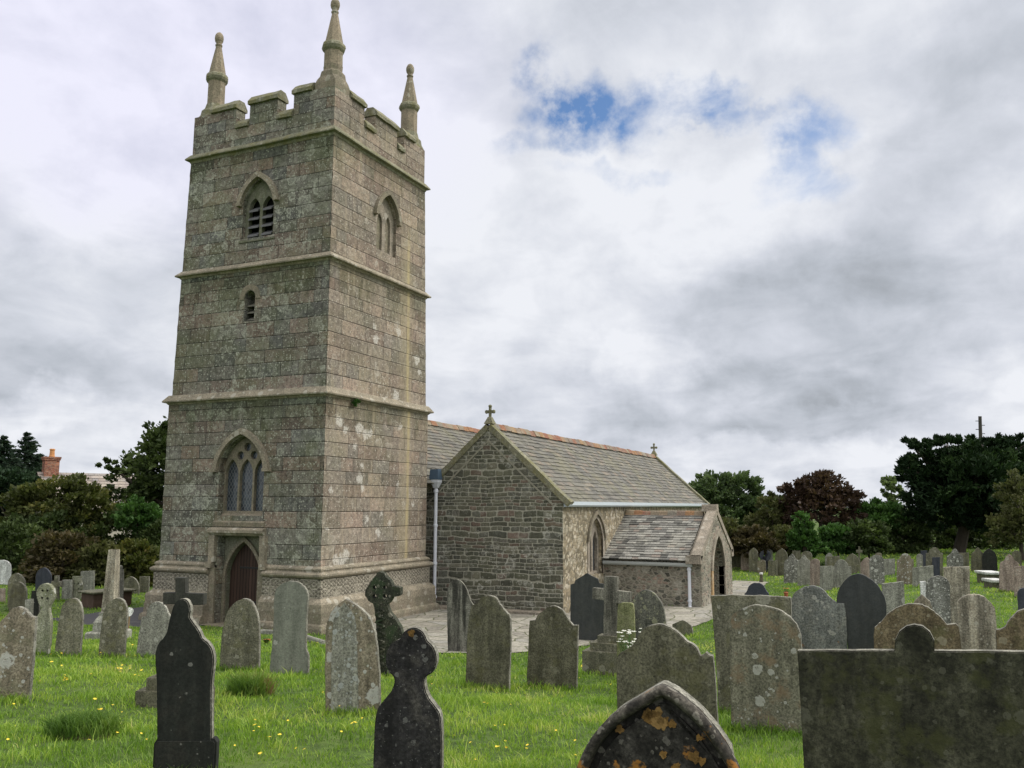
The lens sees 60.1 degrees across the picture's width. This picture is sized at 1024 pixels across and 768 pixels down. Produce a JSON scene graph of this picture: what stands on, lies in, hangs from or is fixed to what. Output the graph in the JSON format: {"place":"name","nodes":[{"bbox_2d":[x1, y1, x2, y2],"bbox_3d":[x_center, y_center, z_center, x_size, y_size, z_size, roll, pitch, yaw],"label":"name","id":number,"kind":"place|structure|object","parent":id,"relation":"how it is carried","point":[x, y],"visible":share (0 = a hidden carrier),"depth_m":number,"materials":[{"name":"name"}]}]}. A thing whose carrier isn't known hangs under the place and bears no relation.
{"place":"outdoors","nodes":[
{"label":"outdoors","id":0,"kind":"place"},
{"bbox_2d":[53,607,200,626],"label":"tarmac path","id":1,"kind":"structure","parent":0,"point":[89,619],"depth_m":27.29,"materials":[{"name":"grey asphalt"}]},
{"bbox_2d":[0,508,1023,767],"bbox_3d":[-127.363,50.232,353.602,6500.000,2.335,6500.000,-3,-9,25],"label":"ground","id":2,"kind":"structure","parent":0,"point":[362,760],"depth_m":9.68,"materials":[{"name":"green plant"}]},
{"bbox_2d":[0,560,11,584],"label":"headstone","id":3,"kind":"object","parent":2,"relation":"on","point":[5,570],"visible":0.81,"depth_m":35.84,"materials":[{"name":"white stone"}]},
{"bbox_2d":[0,435,26,516],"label":"spruce tree","id":4,"kind":"object","parent":2,"relation":"on","point":[6,452],"visible":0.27,"depth_m":60.48,"materials":[{"name":"green plant"}]},
{"bbox_2d":[7,573,25,610],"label":"headstone","id":5,"kind":"object","parent":2,"relation":"on","point":[15,578],"visible":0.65,"depth_m":28.79,"materials":[{"name":"grey stone"}]},
{"bbox_2d":[9,582,27,611],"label":"headstone","id":6,"kind":"object","parent":2,"relation":"on","point":[18,594],"visible":0.6,"depth_m":26.87,"materials":[{"name":"grey stone"}]},
{"bbox_2d":[0,606,37,699],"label":"headstone","id":7,"kind":"object","parent":2,"relation":"on","point":[18,631],"visible":0.93,"depth_m":10.11,"materials":[{"name":"grey stone"}]},
{"bbox_2d":[0,466,40,516],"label":"broadleaf tree","id":8,"kind":"object","parent":2,"relation":"on","point":[13,476],"visible":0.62,"depth_m":57.47,"materials":[{"name":"green plant"}]},
{"bbox_2d":[0,431,44,515],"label":"spruce tree","id":9,"kind":"object","parent":2,"relation":"on","point":[26,451],"visible":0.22,"depth_m":62.38,"materials":[{"name":"green plant"}]},
{"bbox_2d":[0,518,47,574],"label":"shrub","id":10,"kind":"object","parent":2,"relation":"on","point":[19,537],"visible":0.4,"depth_m":37.93,"materials":[{"name":"green plant"}]},
{"bbox_2d":[35,568,51,589],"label":"headstone","id":11,"kind":"object","parent":2,"relation":"on","point":[43,575],"visible":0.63,"depth_m":33.19,"materials":[{"name":"grey stone"}]},
{"bbox_2d":[35,583,55,653],"bbox_3d":[-8.210,4.221,15.518,0.294,1.422,0.130,1,-8,-6],"label":"celtic cross","id":12,"kind":"object","parent":2,"relation":"on","point":[46,594],"visible":0.89,"depth_m":15.48,"materials":[{"name":"grey stone"}]},
{"bbox_2d":[1,508,91,551],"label":"shrub","id":13,"kind":"object","parent":2,"relation":"on","point":[46,519],"visible":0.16,"depth_m":40.91,"materials":[{"name":"green plant"}]},
{"bbox_2d":[17,528,100,583],"bbox_3d":[-18.734,7.277,36.710,3.424,2.599,3.574,-3,-9,25],"label":"shrub","id":14,"kind":"object","parent":2,"relation":"on","point":[51,557],"visible":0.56,"depth_m":35.95,"materials":[{"name":"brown plant"}]},
{"bbox_2d":[0,472,122,538],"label":"shrub","id":15,"kind":"object","parent":2,"relation":"on","point":[26,499],"visible":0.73,"depth_m":42.28,"materials":[{"name":"green plant"}]},
{"bbox_2d":[62,580,73,599],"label":"headstone","id":16,"kind":"object","parent":2,"relation":"on","point":[67,589],"visible":0.78,"depth_m":31.40,"materials":[{"name":"grey stone"}]},
{"bbox_2d":[54,598,83,656],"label":"headstone","id":17,"kind":"object","parent":2,"relation":"on","point":[69,636],"visible":0.81,"depth_m":15.38,"materials":[{"name":"grey stone"}]},
{"bbox_2d":[72,576,83,599],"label":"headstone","id":18,"kind":"object","parent":2,"relation":"on","point":[78,584],"visible":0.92,"depth_m":31.54,"materials":[{"name":"grey stone"}]},
{"bbox_2d":[35,703,131,740],"bbox_3d":[-4.075,3.213,8.372,0.908,0.323,0.854,6,-10,-37],"label":"grass tussock","id":19,"kind":"object","parent":2,"relation":"on","point":[84,726],"depth_m":8.23,"materials":[{"name":"green plant"}]},
{"bbox_2d":[36,449,133,536],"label":"cottage","id":20,"kind":"structure","parent":2,"relation":"on","point":[50,465],"depth_m":60.30,"materials":[{"name":"stone"}]},
{"bbox_2d":[81,571,94,589],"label":"headstone","id":21,"kind":"object","parent":2,"relation":"on","point":[88,579],"visible":0.56,"depth_m":33.45,"materials":[{"name":"grey stone"}]},
{"bbox_2d":[62,538,133,585],"bbox_3d":[-17.035,7.567,36.934,2.822,2.242,2.778,1,-8,-8],"label":"shrub","id":22,"kind":"object","parent":2,"relation":"on","point":[95,551],"visible":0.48,"depth_m":36.21,"materials":[{"name":"green plant"}]},
{"bbox_2d":[77,588,136,608],"bbox_3d":[-13.999,7.491,30.537,1.000,0.751,1.596,-6,-10,36],"label":"chest tomb","id":23,"kind":"object","parent":2,"relation":"on","point":[91,599],"visible":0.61,"depth_m":30.00,"materials":[{"name":"grey stone"}]},
{"bbox_2d":[85,549,131,639],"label":"memorial pillar","id":24,"kind":"structure","parent":2,"relation":"on","point":[111,585],"depth_m":19.24,"materials":[{"name":"stone"}]},
{"bbox_2d":[99,598,128,657],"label":"headstone","id":25,"kind":"object","parent":2,"relation":"on","point":[114,629],"visible":0.86,"depth_m":15.55,"materials":[{"name":"grey stone"}]},
{"bbox_2d":[83,500,158,558],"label":"shrub","id":26,"kind":"object","parent":2,"relation":"on","point":[101,526],"visible":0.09,"depth_m":42.73,"materials":[{"name":"green plant"}]},
{"bbox_2d":[101,538,159,586],"bbox_3d":[-15.823,7.603,37.235,2.630,2.329,2.855,-3,-9,25],"label":"shrub","id":27,"kind":"object","parent":2,"relation":"on","point":[139,559],"visible":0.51,"depth_m":36.80,"materials":[{"name":"green plant"}]},
{"bbox_2d":[95,416,167,531],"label":"broadleaf tree","id":28,"kind":"object","parent":2,"relation":"on","point":[147,480],"visible":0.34,"depth_m":46.05,"materials":[{"name":"green plant"}]},
{"bbox_2d":[124,576,139,594],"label":"headstone","id":29,"kind":"object","parent":2,"relation":"on","point":[131,582],"visible":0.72,"depth_m":33.95,"materials":[{"name":"grey stone"}]},
{"bbox_2d":[110,494,162,536],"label":"shrub","id":30,"kind":"object","parent":2,"relation":"on","point":[144,511],"visible":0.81,"depth_m":41.86,"materials":[{"name":"green plant"}]},
{"bbox_2d":[139,576,149,591],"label":"headstone","id":31,"kind":"object","parent":2,"relation":"on","point":[144,583],"visible":0.66,"depth_m":34.79,"materials":[{"name":"grey stone"}]},
{"bbox_2d":[134,517,161,557],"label":"shrub","id":32,"kind":"object","parent":2,"relation":"on","point":[153,534],"visible":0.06,"depth_m":41.45,"materials":[{"name":"green plant"}]},
{"bbox_2d":[136,601,170,657],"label":"headstone","id":33,"kind":"object","parent":2,"relation":"on","point":[154,624],"visible":0.64,"depth_m":15.70,"materials":[{"name":"grey stone"}]},
{"bbox_2d":[135,577,214,707],"bbox_3d":[-3.953,3.154,10.466,0.820,1.705,0.340,0,-8,3],"label":"stone cross","id":34,"kind":"object","parent":2,"relation":"on","point":[146,696],"visible":0.27,"depth_m":10.48,"materials":[{"name":"grey stone"}]},
{"bbox_2d":[153,598,219,767],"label":"headstone","id":35,"kind":"object","parent":2,"relation":"on","point":[185,656],"visible":1,"depth_m":7.00,"materials":[{"name":"black stone"}]},
{"bbox_2d":[220,598,260,670],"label":"headstone","id":36,"kind":"object","parent":2,"relation":"on","point":[241,640],"visible":0.88,"depth_m":14.52,"materials":[{"name":"grey stone"}]},
{"bbox_2d":[217,667,280,697],"bbox_3d":[-3.359,3.858,11.369,0.939,0.372,0.897,-3,-9,25],"label":"grass tussock","id":37,"kind":"object","parent":2,"relation":"on","point":[260,684],"depth_m":11.23,"materials":[{"name":"green plant"}]},
{"bbox_2d":[269,581,309,674],"bbox_3d":[-3.459,3.925,13.796,0.626,1.674,0.100,0,-8,2],"label":"headstone","id":38,"kind":"object","parent":2,"relation":"on","point":[289,651],"visible":0.91,"depth_m":13.76,"materials":[{"name":"grey stone"}]},
{"bbox_2d":[325,598,380,713],"bbox_3d":[-1.858,3.299,10.377,0.680,1.519,0.108,-1,-8,6],"label":"headstone","id":39,"kind":"object","parent":2,"relation":"on","point":[352,671],"visible":0.84,"depth_m":10.34,"materials":[{"name":"grey stone"}]},
{"bbox_2d":[365,571,403,675],"bbox_3d":[-2.099,4.098,14.687,0.703,1.928,0.183,-1,-8,9],"label":"celtic cross","id":40,"kind":"object","parent":2,"relation":"on","point":[389,629],"visible":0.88,"depth_m":14.67,"materials":[{"name":"grey stone"}]},
{"bbox_2d":[373,626,443,767],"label":"headstone","id":41,"kind":"object","parent":2,"relation":"on","point":[409,728],"visible":1,"depth_m":6.79,"materials":[{"name":"stone"}]},
{"bbox_2d":[138,0,733,634],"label":"church","id":42,"kind":"structure","parent":2,"relation":"on","point":[304,296],"depth_m":28.01,"materials":[{"name":"grey stone"}]},
{"bbox_2d":[200,527,267,626],"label":"west door","id":43,"kind":"structure","parent":42,"relation":"in","point":[245,558],"depth_m":26.47,"materials":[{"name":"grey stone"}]},
{"bbox_2d":[209,428,271,526],"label":"west window","id":44,"kind":"structure","parent":42,"relation":"in","point":[246,465],"depth_m":26.76,"materials":[{"name":"stone"}]},
{"bbox_2d":[239,284,259,320],"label":"slit window","id":45,"kind":"structure","parent":42,"relation":"in","point":[249,287],"depth_m":27.43,"materials":[{"name":"stone"}]},
{"bbox_2d":[235,171,279,243],"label":"belfry window","id":46,"kind":"structure","parent":42,"relation":"in","point":[260,204],"depth_m":27.94,"materials":[{"name":"grey stone"}]},
{"bbox_2d":[373,190,401,256],"bbox_3d":[-4.184,-5.356,29.306,0.320,2.170,1.540,-3,-9,25],"label":"blind window","id":47,"kind":"structure","parent":42,"relation":"in","point":[384,218],"depth_m":29.46,"materials":[{"name":"stone"}]},
{"bbox_2d":[587,510,606,573],"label":"aisle window","id":48,"kind":"structure","parent":42,"relation":"in","point":[592,540],"depth_m":32.60,"materials":[{"name":"stone"}]},
{"bbox_2d":[447,579,473,651],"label":"headstone","id":49,"kind":"object","parent":2,"relation":"on","point":[459,603],"visible":0.59,"depth_m":21.39,"materials":[{"name":"stone"}]},
{"bbox_2d":[466,595,511,691],"bbox_3d":[-0.355,4.032,13.465,0.717,1.596,0.090,-2,-8,17],"label":"headstone","id":50,"kind":"object","parent":2,"relation":"on","point":[489,646],"visible":0.91,"depth_m":13.43,"materials":[{"name":"grey stone"}]},
{"bbox_2d":[527,605,578,689],"bbox_3d":[0.643,4.282,14.036,0.858,1.495,0.090,-2,-8,18],"label":"headstone","id":51,"kind":"object","parent":2,"relation":"on","point":[553,646],"visible":0.88,"depth_m":14.00,"materials":[{"name":"grey stone"}]},
{"bbox_2d":[570,573,603,639],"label":"headstone","id":52,"kind":"object","parent":2,"relation":"on","point":[586,613],"visible":0.59,"depth_m":23.48,"materials":[{"name":"black stone"}]},
{"bbox_2d":[582,576,631,675],"bbox_3d":[1.815,4.608,16.550,0.866,1.985,0.640,-3,-8,21],"label":"stone cross","id":53,"kind":"object","parent":2,"relation":"on","point":[599,654],"visible":0.72,"depth_m":16.43,"materials":[{"name":"grey stone"}]},
{"bbox_2d":[617,602,635,655],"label":"headstone","id":54,"kind":"object","parent":2,"relation":"on","point":[626,616],"visible":0.53,"depth_m":15.24,"materials":[{"name":"grey stone"}]},
{"bbox_2d":[632,590,665,640],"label":"headstone","id":55,"kind":"object","parent":2,"relation":"on","point":[649,608],"visible":0.4,"depth_m":15.77,"materials":[{"name":"stone"}]},
{"bbox_2d":[577,680,739,767],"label":"headstone","id":56,"kind":"object","parent":2,"relation":"on","point":[665,724],"visible":1,"depth_m":3.85,"materials":[{"name":"black stone"}]},
{"bbox_2d":[616,623,718,723],"bbox_3d":[1.309,2.772,7.423,0.865,1.473,0.085,-3,-8,20],"label":"headstone","id":57,"kind":"object","parent":2,"relation":"on","point":[653,655],"visible":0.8,"depth_m":7.45,"materials":[{"name":"grey stone"}]},
{"bbox_2d":[672,620,692,635],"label":"headstone","id":58,"kind":"object","parent":2,"relation":"on","point":[684,627],"visible":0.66,"depth_m":24.06,"materials":[{"name":"grey stone"}]},
{"bbox_2d":[689,469,765,524],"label":"broadleaf tree","id":59,"kind":"object","parent":2,"relation":"on","point":[725,492],"visible":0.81,"depth_m":60.83,"materials":[{"name":"green plant"}]},
{"bbox_2d":[720,515,747,550],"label":"shrub","id":60,"kind":"object","parent":2,"relation":"on","point":[731,525],"visible":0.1,"depth_m":50.59,"materials":[{"name":"green plant"}]},
{"bbox_2d":[711,594,791,710],"bbox_3d":[3.001,3.466,11.026,0.986,1.642,0.100,-3,-8,23],"label":"headstone","id":61,"kind":"object","parent":2,"relation":"on","point":[725,608],"visible":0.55,"depth_m":11.12,"materials":[{"name":"grey stone"}]},
{"bbox_2d":[749,548,757,571],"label":"headstone","id":62,"kind":"object","parent":2,"relation":"on","point":[753,557],"visible":0.73,"depth_m":48.18,"materials":[{"name":"grey stone"}]},
{"bbox_2d":[745,583,768,594],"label":"headstone","id":63,"kind":"object","parent":2,"relation":"on","point":[756,589],"visible":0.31,"depth_m":16.81,"materials":[{"name":"grey stone"}]},
{"bbox_2d":[729,524,787,557],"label":"shrub","id":64,"kind":"object","parent":2,"relation":"on","point":[757,538],"visible":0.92,"depth_m":49.31,"materials":[{"name":"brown plant"}]},
{"bbox_2d":[730,604,801,732],"bbox_3d":[2.790,3.220,9.700,0.776,1.554,0.100,-3,-8,23],"label":"headstone","id":65,"kind":"object","parent":2,"relation":"on","point":[765,643],"visible":0.77,"depth_m":9.67,"materials":[{"name":"stone"}]},
{"bbox_2d":[742,490,794,534],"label":"shrub","id":66,"kind":"object","parent":2,"relation":"on","point":[762,515],"visible":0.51,"depth_m":56.51,"materials":[{"name":"green plant"}]},
{"bbox_2d":[775,548,787,575],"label":"headstone","id":67,"kind":"object","parent":2,"relation":"on","point":[781,556],"visible":0.66,"depth_m":45.60,"materials":[{"name":"grey stone"}]},
{"bbox_2d":[771,524,801,556],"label":"shrub","id":68,"kind":"object","parent":2,"relation":"on","point":[780,531],"visible":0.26,"depth_m":50.60,"materials":[{"name":"green plant"}]},
{"bbox_2d":[784,554,797,582],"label":"headstone","id":69,"kind":"object","parent":2,"relation":"on","point":[790,568],"visible":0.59,"depth_m":40.69,"materials":[{"name":"grey stone"}]},
{"bbox_2d":[797,555,809,585],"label":"headstone","id":70,"kind":"object","parent":2,"relation":"on","point":[803,570],"visible":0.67,"depth_m":38.60,"materials":[{"name":"grey stone"}]},
{"bbox_2d":[785,510,831,557],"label":"shrub","id":71,"kind":"object","parent":2,"relation":"on","point":[802,535],"visible":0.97,"depth_m":48.66,"materials":[{"name":"green plant"}]},
{"bbox_2d":[810,559,819,585],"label":"headstone","id":72,"kind":"object","parent":2,"relation":"on","point":[815,572],"visible":0.79,"depth_m":37.88,"materials":[{"name":"stone"}]},
{"bbox_2d":[792,585,847,648],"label":"headstone","id":73,"kind":"object","parent":2,"relation":"on","point":[819,615],"visible":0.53,"depth_m":12.01,"materials":[{"name":"grey stone"}]},
{"bbox_2d":[776,468,867,526],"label":"copper beech","id":74,"kind":"object","parent":2,"relation":"on","point":[824,495],"visible":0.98,"depth_m":55.06,"materials":[{"name":"brown plant"}]},
{"bbox_2d":[820,566,831,590],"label":"headstone","id":75,"kind":"object","parent":2,"relation":"on","point":[825,578],"visible":0.78,"depth_m":34.78,"materials":[{"name":"grey stone"}]},
{"bbox_2d":[817,522,857,555],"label":"shrub","id":76,"kind":"object","parent":2,"relation":"on","point":[830,534],"visible":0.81,"depth_m":49.45,"materials":[{"name":"green plant"}]},
{"bbox_2d":[832,559,850,587],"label":"headstone","id":77,"kind":"object","parent":2,"relation":"on","point":[841,571],"visible":0.59,"depth_m":35.73,"materials":[{"name":"grey stone"}]},
{"bbox_2d":[845,553,859,573],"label":"headstone","id":78,"kind":"object","parent":2,"relation":"on","point":[852,560],"visible":0.65,"depth_m":43.26,"materials":[{"name":"grey stone"}]},
{"bbox_2d":[837,573,886,648],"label":"headstone","id":79,"kind":"object","parent":2,"relation":"on","point":[861,597],"visible":0.48,"depth_m":11.83,"materials":[{"name":"black stone"}]},
{"bbox_2d":[841,517,894,558],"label":"shrub","id":80,"kind":"object","parent":2,"relation":"on","point":[868,536],"visible":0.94,"depth_m":49.08,"materials":[{"name":"green plant"}]},
{"bbox_2d":[869,555,884,584],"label":"headstone","id":81,"kind":"object","parent":2,"relation":"on","point":[876,569],"visible":0.82,"depth_m":34.98,"materials":[{"name":"grey stone"}]},
{"bbox_2d":[854,496,910,533],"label":"shrub","id":82,"kind":"object","parent":2,"relation":"on","point":[875,509],"visible":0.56,"depth_m":54.15,"materials":[{"name":"green plant"}]},
{"bbox_2d":[884,559,894,574],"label":"headstone","id":83,"kind":"object","parent":2,"relation":"on","point":[889,566],"visible":0.49,"depth_m":39.93,"materials":[{"name":"grey stone"}]},
{"bbox_2d":[880,474,905,504],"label":"broadleaf tree","id":84,"kind":"object","parent":2,"relation":"on","point":[889,482],"visible":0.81,"depth_m":67.64,"materials":[{"name":"green plant"}]},
{"bbox_2d":[882,581,904,614],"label":"headstone","id":85,"kind":"object","parent":2,"relation":"on","point":[893,592],"visible":0.22,"depth_m":16.80,"materials":[{"name":"grey stone"}]},
{"bbox_2d":[897,553,913,584],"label":"headstone","id":86,"kind":"object","parent":2,"relation":"on","point":[905,563],"visible":0.68,"depth_m":34.54,"materials":[{"name":"grey stone"}]},
{"bbox_2d":[885,510,934,553],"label":"shrub","id":87,"kind":"object","parent":2,"relation":"on","point":[912,531],"visible":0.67,"depth_m":54.06,"materials":[{"name":"green plant"}]},
{"bbox_2d":[797,623,1023,767],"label":"headstone","id":88,"kind":"object","parent":2,"relation":"on","point":[914,698],"visible":1,"depth_m":4.61,"materials":[{"name":"grey stone"}]},
{"bbox_2d":[874,603,960,648],"bbox_3d":[4.187,3.098,9.141,0.860,1.621,0.110,-3,-9,25],"label":"headstone","id":89,"kind":"object","parent":2,"relation":"on","point":[891,624],"visible":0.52,"depth_m":9.18,"materials":[{"name":"brown stone"}]},
{"bbox_2d":[912,565,933,586],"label":"headstone","id":90,"kind":"object","parent":2,"relation":"on","point":[923,573],"visible":0.7,"depth_m":33.30,"materials":[{"name":"grey stone"}]},
{"bbox_2d":[926,547,942,576],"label":"headstone","id":91,"kind":"object","parent":2,"relation":"on","point":[934,551],"visible":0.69,"depth_m":37.14,"materials":[{"name":"grey stone"}]},
{"bbox_2d":[926,575,950,623],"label":"headstone","id":92,"kind":"object","parent":2,"relation":"on","point":[938,591],"visible":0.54,"depth_m":15.31,"materials":[{"name":"grey stone"}]},
{"bbox_2d":[905,516,971,548],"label":"shrub","id":93,"kind":"object","parent":2,"relation":"on","point":[942,541],"visible":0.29,"depth_m":59.35,"materials":[{"name":"green plant"}]},
{"bbox_2d":[946,549,963,566],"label":"headstone","id":94,"kind":"object","parent":2,"relation":"on","point":[954,558],"visible":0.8,"depth_m":41.61,"materials":[{"name":"grey stone"}]},
{"bbox_2d":[943,566,969,624],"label":"headstone","id":95,"kind":"object","parent":2,"relation":"on","point":[958,578],"visible":0.32,"depth_m":18.79,"materials":[{"name":"stone"}]},
{"bbox_2d":[893,432,1023,552],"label":"cypress tree","id":96,"kind":"object","parent":2,"relation":"on","point":[951,482],"visible":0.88,"depth_m":52.80,"materials":[{"name":"green plant"}]},
{"bbox_2d":[956,594,996,649],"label":"headstone","id":97,"kind":"object","parent":2,"relation":"on","point":[976,617],"visible":0.52,"depth_m":11.34,"materials":[{"name":"stone"}]},
{"bbox_2d":[971,547,982,571],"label":"headstone","id":98,"kind":"object","parent":2,"relation":"on","point":[976,558],"visible":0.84,"depth_m":40.22,"materials":[{"name":"grey stone"}]},
{"bbox_2d":[947,528,1023,549],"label":"shrub","id":99,"kind":"object","parent":2,"relation":"on","point":[978,539],"visible":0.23,"depth_m":58.75,"materials":[{"name":"green plant"}]},
{"bbox_2d":[974,570,998,582],"bbox_3d":[18.465,7.566,34.226,0.660,0.626,1.000,0,-8,5],"label":"chest tomb","id":100,"kind":"object","parent":2,"relation":"on","point":[986,574],"visible":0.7,"depth_m":34.12,"materials":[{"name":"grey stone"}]},
{"bbox_2d":[982,549,997,570],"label":"headstone","id":101,"kind":"object","parent":2,"relation":"on","point":[989,559],"visible":0.81,"depth_m":39.93,"materials":[{"name":"black stone"}]},
{"bbox_2d":[983,468,1023,560],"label":"shrub","id":102,"kind":"object","parent":2,"relation":"on","point":[1011,515],"visible":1,"depth_m":46.83,"materials":[{"name":"green plant"}]},
{"bbox_2d":[999,554,1018,591],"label":"headstone","id":103,"kind":"object","parent":2,"relation":"on","point":[1008,564],"visible":0.65,"depth_m":30.31,"materials":[{"name":"stone"}]},
{"bbox_2d":[995,608,1023,649],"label":"headstone","id":104,"kind":"object","parent":2,"relation":"on","point":[1009,635],"visible":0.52,"depth_m":9.51,"materials":[{"name":"brown stone"}]},
{"bbox_2d":[1014,566,1023,596],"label":"headstone","id":105,"kind":"object","parent":2,"relation":"on","point":[1018,577],"visible":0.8,"depth_m":28.10,"materials":[{"name":"stone"}]},
{"bbox_2d":[0,0,1023,503],"label":"sky","id":106,"kind":"structure","parent":0,"point":[779,241],"materials":[{"name":"white"}]},
{"bbox_2d":[374,580,767,652],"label":"paved path","id":107,"kind":"structure","parent":0,"point":[433,624],"depth_m":27.23,"materials":[{"name":"stone"}]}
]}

